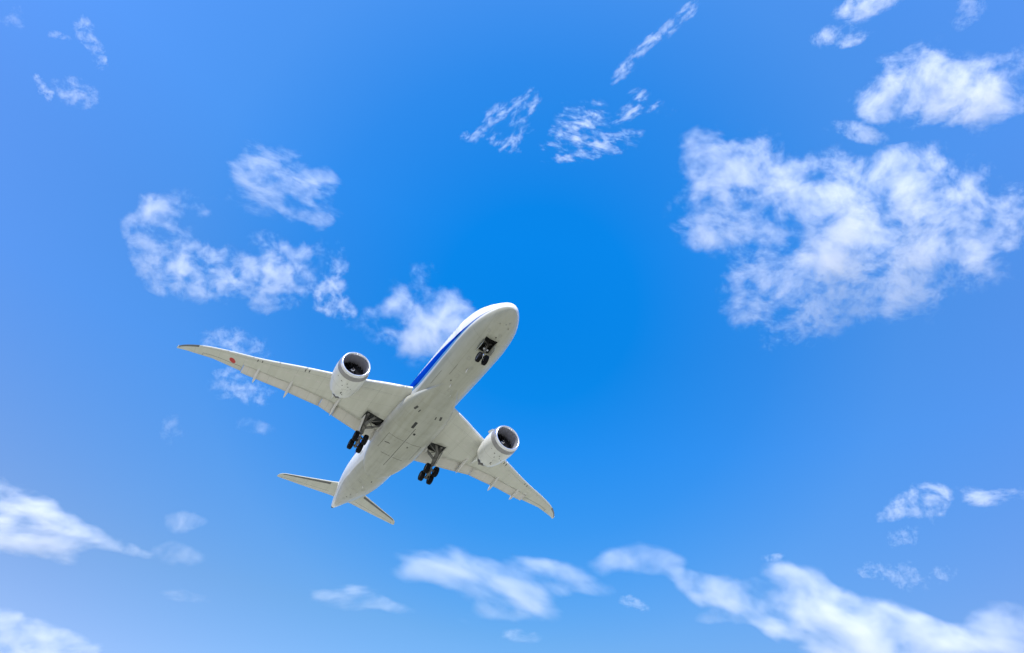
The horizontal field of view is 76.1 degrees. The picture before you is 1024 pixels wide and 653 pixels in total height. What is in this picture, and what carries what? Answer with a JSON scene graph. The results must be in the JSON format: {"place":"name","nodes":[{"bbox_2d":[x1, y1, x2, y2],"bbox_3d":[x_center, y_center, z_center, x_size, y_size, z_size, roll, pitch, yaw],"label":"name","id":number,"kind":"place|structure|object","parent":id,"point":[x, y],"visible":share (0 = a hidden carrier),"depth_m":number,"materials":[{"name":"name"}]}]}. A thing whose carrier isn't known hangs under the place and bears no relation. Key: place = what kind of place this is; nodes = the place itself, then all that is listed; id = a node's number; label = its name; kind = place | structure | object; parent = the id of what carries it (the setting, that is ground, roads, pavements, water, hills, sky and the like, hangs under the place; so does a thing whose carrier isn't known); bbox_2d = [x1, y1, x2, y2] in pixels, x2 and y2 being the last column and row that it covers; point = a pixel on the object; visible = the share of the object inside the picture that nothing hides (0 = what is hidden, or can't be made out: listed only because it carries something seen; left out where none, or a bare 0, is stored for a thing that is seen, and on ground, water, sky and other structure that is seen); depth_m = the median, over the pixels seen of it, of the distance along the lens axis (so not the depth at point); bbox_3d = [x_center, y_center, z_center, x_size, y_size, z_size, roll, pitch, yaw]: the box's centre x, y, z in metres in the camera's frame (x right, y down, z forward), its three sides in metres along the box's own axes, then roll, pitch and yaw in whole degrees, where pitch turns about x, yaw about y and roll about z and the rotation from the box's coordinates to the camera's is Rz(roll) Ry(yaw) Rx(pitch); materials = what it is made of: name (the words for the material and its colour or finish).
{"place":"outdoors","nodes":[
{"label":"outdoors","id":0,"kind":"place"},
{"bbox_2d":[177,303,554,524],"bbox_3d":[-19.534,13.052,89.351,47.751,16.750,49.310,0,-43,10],"label":"airliner","id":1,"kind":"object","parent":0,"point":[399,427],"visible":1,"depth_m":80.48,"materials":[{"name":"paint"}]},
{"bbox_2d":[0,0,1023,652],"label":"sky","id":2,"kind":"structure","parent":0,"point":[760,377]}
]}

